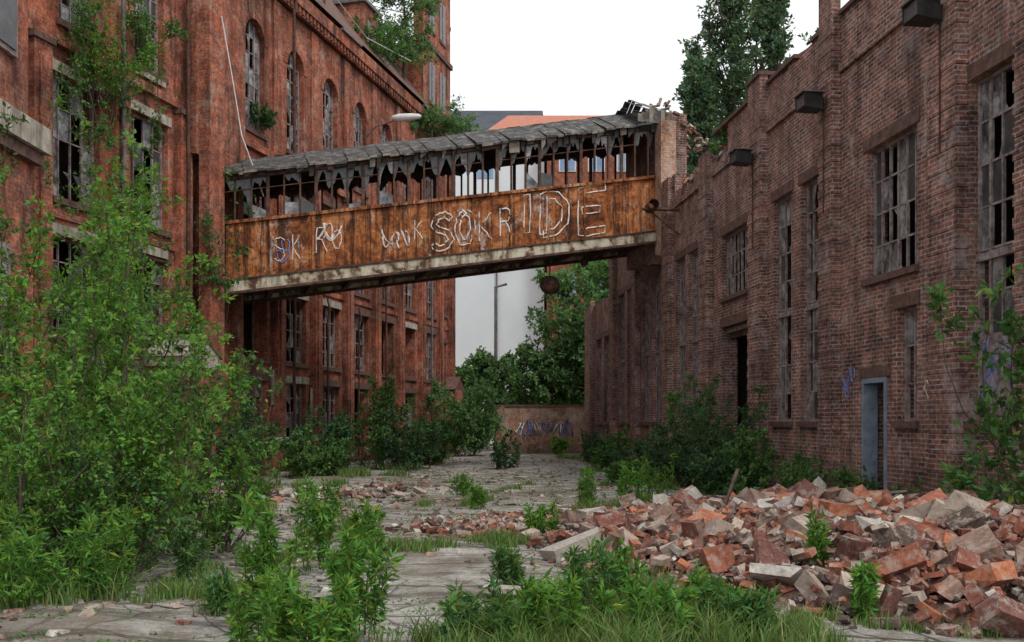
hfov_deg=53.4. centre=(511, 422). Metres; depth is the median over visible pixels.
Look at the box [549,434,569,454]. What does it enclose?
shrub
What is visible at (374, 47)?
shrub
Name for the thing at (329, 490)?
tall weed
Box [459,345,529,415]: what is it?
deciduous tree
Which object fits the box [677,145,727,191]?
loose parapet bricks
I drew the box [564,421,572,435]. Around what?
graffiti stroke
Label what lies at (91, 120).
window frames
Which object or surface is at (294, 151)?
downpipe
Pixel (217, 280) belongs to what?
climbing vine
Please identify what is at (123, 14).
downpipe
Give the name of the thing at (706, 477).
wall shrub
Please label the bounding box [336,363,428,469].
wall shrub
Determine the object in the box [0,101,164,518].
leafy shrub
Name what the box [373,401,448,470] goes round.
wall shrub
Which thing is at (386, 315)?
downpipe
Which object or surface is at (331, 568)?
tall weed
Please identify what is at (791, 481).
nettle clump
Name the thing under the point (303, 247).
covered footbridge
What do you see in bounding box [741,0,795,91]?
poplar tree
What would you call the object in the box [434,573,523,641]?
tall weed
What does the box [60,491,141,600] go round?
tall weed
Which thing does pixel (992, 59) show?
sills and copings
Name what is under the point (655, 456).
wall shrub
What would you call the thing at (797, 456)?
nettle clump
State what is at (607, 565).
tall weed
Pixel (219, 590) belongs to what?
tall weed
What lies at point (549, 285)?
hanging bell lamp
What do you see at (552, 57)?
sky
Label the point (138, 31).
shrub
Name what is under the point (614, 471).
wall shrub
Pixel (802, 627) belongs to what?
grass
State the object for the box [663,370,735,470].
wall shrub
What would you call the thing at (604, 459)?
wall shrub
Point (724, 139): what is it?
parapet weed
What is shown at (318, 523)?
tall weed
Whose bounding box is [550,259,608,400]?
deciduous tree
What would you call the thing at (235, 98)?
hanging cable
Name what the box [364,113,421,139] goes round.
wall street lamp
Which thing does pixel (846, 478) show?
nettle clump
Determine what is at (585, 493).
tall weed
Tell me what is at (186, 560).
tall weed
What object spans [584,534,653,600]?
tall weed
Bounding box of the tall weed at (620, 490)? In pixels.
[614,458,646,505]
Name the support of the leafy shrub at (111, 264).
on the ground at (421, 574)
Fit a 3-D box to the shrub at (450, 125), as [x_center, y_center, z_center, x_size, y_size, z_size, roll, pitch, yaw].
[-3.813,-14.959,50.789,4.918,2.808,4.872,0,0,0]
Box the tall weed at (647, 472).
[632,452,677,500]
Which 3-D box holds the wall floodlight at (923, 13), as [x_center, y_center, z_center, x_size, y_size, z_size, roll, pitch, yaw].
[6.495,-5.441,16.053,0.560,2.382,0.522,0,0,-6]
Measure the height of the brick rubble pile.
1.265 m
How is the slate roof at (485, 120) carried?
on the walls at (520, 292)
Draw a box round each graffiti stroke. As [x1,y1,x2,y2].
[515,423,523,434]
[520,420,528,436]
[527,422,535,434]
[534,419,542,435]
[545,423,554,434]
[552,422,561,433]
[558,420,566,436]
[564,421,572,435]
[850,368,854,381]
[985,350,1000,377]
[986,368,998,391]
[999,339,1010,364]
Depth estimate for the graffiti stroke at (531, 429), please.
51.95 m
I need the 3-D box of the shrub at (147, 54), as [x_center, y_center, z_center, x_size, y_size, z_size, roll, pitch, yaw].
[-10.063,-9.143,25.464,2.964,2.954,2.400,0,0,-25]
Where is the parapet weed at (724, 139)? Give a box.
[708,125,727,154]
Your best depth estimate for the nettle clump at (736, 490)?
18.52 m
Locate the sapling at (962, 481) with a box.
[937,381,1023,504]
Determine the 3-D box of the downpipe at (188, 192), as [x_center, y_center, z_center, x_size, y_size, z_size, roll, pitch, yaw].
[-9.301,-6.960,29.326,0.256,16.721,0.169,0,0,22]
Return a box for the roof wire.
[337,0,410,60]
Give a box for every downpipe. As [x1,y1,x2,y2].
[121,0,125,381]
[186,0,190,327]
[251,195,255,433]
[293,0,297,429]
[326,299,330,431]
[358,308,361,455]
[385,287,387,421]
[431,120,434,422]
[458,132,497,360]
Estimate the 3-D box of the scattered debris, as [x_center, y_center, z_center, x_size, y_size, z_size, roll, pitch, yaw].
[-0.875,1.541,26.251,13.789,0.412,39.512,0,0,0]
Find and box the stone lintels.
[53,58,416,441]
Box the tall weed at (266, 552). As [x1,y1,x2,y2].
[230,484,309,629]
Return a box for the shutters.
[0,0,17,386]
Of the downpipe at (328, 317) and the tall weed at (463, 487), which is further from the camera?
the downpipe at (328, 317)
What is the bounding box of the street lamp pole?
[494,283,506,385]
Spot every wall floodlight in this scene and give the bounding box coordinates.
[728,148,753,248]
[793,90,825,212]
[899,0,942,152]
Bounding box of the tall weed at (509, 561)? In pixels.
[488,542,526,585]
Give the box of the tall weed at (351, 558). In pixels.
[330,501,407,639]
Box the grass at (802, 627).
[0,451,1002,641]
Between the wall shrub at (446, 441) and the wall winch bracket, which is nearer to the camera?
the wall winch bracket
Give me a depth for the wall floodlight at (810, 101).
20.47 m
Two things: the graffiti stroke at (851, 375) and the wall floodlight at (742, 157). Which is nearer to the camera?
the graffiti stroke at (851, 375)
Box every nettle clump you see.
[722,474,771,495]
[772,452,841,487]
[775,444,827,485]
[828,462,879,489]
[889,477,926,495]
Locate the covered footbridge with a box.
[224,98,708,303]
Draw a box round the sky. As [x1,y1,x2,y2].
[369,0,848,116]
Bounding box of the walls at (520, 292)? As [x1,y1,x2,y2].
[456,162,543,443]
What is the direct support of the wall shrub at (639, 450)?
on the ground at (421, 574)
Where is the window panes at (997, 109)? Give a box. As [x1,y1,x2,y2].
[600,74,1013,419]
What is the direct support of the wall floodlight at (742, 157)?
attached to the brick walls at (870, 67)
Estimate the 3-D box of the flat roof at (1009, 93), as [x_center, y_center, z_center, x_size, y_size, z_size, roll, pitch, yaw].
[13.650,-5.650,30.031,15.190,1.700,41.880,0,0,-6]
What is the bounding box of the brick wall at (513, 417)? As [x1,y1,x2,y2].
[494,407,584,453]
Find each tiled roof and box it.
[315,0,429,107]
[488,115,604,129]
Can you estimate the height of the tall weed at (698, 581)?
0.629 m
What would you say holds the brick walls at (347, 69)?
on the ground at (421, 574)
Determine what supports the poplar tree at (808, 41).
on the ground at (421, 574)
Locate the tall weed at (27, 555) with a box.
[0,499,73,609]
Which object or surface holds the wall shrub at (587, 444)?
on the ground at (421, 574)
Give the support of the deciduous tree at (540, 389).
on the ground at (421, 574)
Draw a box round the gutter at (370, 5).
[332,0,440,119]
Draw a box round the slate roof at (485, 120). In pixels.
[450,111,542,131]
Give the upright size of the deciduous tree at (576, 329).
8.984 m
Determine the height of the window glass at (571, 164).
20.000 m
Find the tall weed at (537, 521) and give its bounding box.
[521,500,563,534]
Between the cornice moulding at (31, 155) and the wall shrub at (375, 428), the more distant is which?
the wall shrub at (375, 428)
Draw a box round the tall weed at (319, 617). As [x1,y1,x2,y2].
[281,571,363,641]
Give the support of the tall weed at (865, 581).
on the ground at (421, 574)
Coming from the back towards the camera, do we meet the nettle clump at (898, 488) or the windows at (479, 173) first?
the windows at (479, 173)
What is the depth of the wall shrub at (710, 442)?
23.42 m
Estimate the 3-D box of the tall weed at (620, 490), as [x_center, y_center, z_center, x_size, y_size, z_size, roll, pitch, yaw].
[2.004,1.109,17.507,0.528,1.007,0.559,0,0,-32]
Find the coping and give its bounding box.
[495,405,584,406]
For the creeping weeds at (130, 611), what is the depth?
13.71 m
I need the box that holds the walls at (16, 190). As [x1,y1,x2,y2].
[0,0,32,464]
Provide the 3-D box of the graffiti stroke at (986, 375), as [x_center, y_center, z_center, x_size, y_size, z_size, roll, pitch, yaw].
[7.176,-0.870,15.200,0.024,0.398,0.420,0,0,-6]
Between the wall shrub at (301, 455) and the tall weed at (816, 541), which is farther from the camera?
the wall shrub at (301, 455)
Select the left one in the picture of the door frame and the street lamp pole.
the street lamp pole
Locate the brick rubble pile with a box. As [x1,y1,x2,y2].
[482,468,1023,638]
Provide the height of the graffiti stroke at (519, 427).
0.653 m
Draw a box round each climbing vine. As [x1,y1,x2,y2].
[33,0,195,373]
[191,161,256,349]
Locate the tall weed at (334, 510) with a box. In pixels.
[313,503,341,538]
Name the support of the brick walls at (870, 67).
on the ground at (421, 574)
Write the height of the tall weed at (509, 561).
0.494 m
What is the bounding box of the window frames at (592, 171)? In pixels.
[559,154,625,297]
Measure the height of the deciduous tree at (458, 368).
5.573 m
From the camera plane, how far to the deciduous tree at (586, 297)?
66.19 m
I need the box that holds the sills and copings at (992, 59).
[594,0,1013,428]
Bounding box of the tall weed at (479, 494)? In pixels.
[467,476,489,508]
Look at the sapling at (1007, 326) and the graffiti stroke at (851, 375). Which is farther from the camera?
the graffiti stroke at (851, 375)
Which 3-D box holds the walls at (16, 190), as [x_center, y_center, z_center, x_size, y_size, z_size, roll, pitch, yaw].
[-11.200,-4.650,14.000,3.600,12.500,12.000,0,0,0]
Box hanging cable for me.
[221,16,263,196]
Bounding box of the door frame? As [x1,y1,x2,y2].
[862,376,886,489]
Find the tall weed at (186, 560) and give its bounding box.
[168,519,213,582]
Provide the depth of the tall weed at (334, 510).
13.96 m
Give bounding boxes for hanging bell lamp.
[540,257,559,294]
[580,253,587,265]
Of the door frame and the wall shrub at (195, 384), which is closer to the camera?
the door frame
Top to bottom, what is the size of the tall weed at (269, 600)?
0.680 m
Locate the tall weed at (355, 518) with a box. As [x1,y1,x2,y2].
[347,496,388,547]
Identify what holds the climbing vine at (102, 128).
attached to the brick walls at (347, 69)
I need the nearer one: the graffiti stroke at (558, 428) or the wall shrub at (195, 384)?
the wall shrub at (195, 384)
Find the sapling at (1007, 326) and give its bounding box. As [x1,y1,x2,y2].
[922,263,1023,504]
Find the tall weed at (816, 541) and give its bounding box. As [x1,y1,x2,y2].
[801,506,835,566]
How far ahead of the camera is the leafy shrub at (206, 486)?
12.50 m
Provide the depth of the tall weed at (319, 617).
6.85 m
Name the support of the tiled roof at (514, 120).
attached to the walls at (520, 292)
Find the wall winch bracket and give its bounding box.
[642,199,679,235]
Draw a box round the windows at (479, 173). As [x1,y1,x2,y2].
[477,169,492,177]
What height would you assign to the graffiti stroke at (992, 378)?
0.399 m
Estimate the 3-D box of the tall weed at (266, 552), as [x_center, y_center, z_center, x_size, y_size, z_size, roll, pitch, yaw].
[-1.819,1.034,7.825,0.428,1.146,0.730,0,0,38]
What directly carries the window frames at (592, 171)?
attached to the walls at (560, 178)
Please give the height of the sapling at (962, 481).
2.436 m
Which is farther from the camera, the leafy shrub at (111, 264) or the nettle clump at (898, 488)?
the nettle clump at (898, 488)
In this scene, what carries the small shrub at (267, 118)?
attached to the brick walls at (347, 69)
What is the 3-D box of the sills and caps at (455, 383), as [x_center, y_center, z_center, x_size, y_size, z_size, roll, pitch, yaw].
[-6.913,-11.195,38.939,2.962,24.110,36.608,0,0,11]
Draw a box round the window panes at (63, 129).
[53,0,429,436]
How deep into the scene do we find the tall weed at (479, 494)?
18.90 m
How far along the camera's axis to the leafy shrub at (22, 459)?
9.53 m
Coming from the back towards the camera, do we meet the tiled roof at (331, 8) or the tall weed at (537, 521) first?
the tiled roof at (331, 8)
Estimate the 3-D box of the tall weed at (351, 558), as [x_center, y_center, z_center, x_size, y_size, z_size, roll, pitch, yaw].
[-1.065,1.089,7.569,0.604,1.026,0.740,0,0,0]
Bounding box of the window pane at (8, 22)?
[0,0,16,50]
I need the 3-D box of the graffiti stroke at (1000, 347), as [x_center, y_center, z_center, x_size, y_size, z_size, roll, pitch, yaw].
[7.210,-1.023,14.851,0.024,0.401,0.360,0,0,-6]
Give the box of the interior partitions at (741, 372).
[736,117,1013,440]
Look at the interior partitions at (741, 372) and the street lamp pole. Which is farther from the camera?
the street lamp pole
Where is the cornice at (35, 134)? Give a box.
[0,98,51,155]
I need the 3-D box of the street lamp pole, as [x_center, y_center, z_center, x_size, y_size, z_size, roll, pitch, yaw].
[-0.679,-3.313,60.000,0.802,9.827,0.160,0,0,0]
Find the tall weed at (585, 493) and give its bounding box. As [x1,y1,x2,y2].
[574,466,597,505]
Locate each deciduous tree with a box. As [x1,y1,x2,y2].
[456,358,470,413]
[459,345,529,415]
[498,340,570,404]
[524,262,599,404]
[546,288,608,404]
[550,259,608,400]
[569,265,608,368]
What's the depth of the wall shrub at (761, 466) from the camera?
21.79 m
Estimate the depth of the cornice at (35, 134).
19.32 m
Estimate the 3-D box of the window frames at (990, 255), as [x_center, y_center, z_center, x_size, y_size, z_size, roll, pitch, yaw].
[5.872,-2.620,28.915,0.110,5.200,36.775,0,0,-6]
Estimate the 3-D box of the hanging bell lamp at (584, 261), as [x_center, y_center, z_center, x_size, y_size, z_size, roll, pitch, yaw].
[2.477,-5.633,34.999,0.300,0.535,0.300,0,0,0]
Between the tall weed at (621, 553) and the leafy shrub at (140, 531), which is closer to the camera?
the tall weed at (621, 553)
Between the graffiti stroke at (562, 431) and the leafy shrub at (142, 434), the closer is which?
the leafy shrub at (142, 434)
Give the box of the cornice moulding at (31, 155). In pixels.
[0,130,43,166]
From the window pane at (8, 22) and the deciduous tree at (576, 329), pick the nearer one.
the window pane at (8, 22)
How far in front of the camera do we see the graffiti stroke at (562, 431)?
51.95 m
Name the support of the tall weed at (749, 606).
on the ground at (421, 574)
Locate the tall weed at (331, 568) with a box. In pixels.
[320,531,368,594]
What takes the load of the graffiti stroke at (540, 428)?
attached to the brick wall at (513, 417)
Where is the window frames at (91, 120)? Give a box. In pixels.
[53,0,432,436]
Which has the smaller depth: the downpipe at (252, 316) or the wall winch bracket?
the wall winch bracket
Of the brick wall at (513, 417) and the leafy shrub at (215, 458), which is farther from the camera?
the brick wall at (513, 417)
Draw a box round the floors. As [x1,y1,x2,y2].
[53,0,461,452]
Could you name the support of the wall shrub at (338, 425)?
on the ground at (421, 574)
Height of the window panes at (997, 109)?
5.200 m
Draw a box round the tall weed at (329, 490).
[306,477,343,515]
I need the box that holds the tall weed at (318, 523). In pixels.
[289,471,339,572]
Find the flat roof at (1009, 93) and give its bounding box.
[999,72,1013,116]
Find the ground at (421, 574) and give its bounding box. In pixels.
[0,445,1023,641]
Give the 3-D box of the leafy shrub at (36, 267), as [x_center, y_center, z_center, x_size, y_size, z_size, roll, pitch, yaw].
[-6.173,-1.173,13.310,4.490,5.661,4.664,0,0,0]
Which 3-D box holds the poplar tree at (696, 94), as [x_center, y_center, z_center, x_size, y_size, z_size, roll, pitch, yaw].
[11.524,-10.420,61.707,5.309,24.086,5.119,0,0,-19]
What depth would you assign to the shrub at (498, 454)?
35.74 m
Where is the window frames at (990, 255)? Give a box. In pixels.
[599,62,1013,421]
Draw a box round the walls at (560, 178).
[544,143,714,398]
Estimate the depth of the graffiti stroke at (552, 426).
51.95 m
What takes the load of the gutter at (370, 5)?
on the brick walls at (347, 69)
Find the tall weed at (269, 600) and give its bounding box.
[221,563,316,641]
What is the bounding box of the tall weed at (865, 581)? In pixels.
[847,558,883,619]
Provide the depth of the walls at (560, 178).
74.00 m
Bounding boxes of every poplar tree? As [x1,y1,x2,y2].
[671,47,727,176]
[677,31,719,177]
[696,0,770,154]
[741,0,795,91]
[797,27,818,45]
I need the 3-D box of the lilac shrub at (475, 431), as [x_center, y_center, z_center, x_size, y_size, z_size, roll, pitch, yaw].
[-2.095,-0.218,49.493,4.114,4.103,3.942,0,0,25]
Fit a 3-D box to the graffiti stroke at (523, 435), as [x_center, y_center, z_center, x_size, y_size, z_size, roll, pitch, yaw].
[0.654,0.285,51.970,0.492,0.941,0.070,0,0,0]
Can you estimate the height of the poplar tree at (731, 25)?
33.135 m
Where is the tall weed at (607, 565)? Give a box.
[558,529,627,617]
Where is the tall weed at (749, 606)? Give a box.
[692,571,782,641]
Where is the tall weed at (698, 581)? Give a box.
[681,555,748,619]
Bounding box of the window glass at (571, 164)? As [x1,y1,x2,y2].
[560,153,624,371]
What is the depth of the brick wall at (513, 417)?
52.00 m
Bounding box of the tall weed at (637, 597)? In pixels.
[590,571,703,635]
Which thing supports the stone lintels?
on the brick walls at (347, 69)
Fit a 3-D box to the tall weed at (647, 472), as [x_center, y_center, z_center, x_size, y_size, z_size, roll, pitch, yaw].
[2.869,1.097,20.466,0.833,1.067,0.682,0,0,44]
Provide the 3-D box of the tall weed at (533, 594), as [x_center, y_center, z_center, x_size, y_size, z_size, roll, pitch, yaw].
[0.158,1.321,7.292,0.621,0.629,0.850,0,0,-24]
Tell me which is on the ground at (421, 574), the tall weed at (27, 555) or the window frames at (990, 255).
the tall weed at (27, 555)
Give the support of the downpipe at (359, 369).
attached to the brick walls at (347, 69)
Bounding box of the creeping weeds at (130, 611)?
[0,469,992,641]
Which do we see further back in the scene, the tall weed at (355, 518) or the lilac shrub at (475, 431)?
the lilac shrub at (475, 431)
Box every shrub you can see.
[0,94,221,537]
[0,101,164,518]
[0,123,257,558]
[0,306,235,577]
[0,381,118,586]
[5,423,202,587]
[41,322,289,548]
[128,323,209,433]
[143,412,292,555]
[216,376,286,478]
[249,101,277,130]
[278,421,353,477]
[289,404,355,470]
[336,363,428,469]
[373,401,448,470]
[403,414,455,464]
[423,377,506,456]
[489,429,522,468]
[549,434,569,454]
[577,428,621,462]
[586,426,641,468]
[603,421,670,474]
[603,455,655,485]
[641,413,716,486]
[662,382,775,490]
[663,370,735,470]
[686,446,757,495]
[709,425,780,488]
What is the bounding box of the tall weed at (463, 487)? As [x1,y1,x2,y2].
[450,472,470,496]
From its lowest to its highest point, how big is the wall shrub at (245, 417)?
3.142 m
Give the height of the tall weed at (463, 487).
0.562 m
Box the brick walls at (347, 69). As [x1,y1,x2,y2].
[28,0,463,478]
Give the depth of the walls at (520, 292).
76.00 m
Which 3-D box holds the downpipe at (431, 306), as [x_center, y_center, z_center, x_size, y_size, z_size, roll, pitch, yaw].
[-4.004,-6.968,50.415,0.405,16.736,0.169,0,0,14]
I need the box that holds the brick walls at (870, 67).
[585,0,1023,504]
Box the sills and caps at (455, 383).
[28,17,464,442]
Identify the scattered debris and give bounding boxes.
[0,458,893,641]
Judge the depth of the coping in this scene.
51.95 m
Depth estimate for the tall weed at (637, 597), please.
7.25 m
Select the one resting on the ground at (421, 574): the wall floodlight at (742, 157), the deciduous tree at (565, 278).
the deciduous tree at (565, 278)
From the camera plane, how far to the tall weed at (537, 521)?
13.91 m
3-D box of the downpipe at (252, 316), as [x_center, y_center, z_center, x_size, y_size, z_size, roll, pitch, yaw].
[-8.390,-3.006,33.134,0.199,8.812,0.143,0,0,22]
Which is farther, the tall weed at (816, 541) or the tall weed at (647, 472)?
the tall weed at (647, 472)
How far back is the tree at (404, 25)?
48.38 m
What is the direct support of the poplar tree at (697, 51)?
on the ground at (421, 574)
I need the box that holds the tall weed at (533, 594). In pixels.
[489,566,588,641]
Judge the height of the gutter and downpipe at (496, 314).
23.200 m
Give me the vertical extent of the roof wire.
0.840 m
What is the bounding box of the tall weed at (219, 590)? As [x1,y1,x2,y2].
[200,562,239,616]

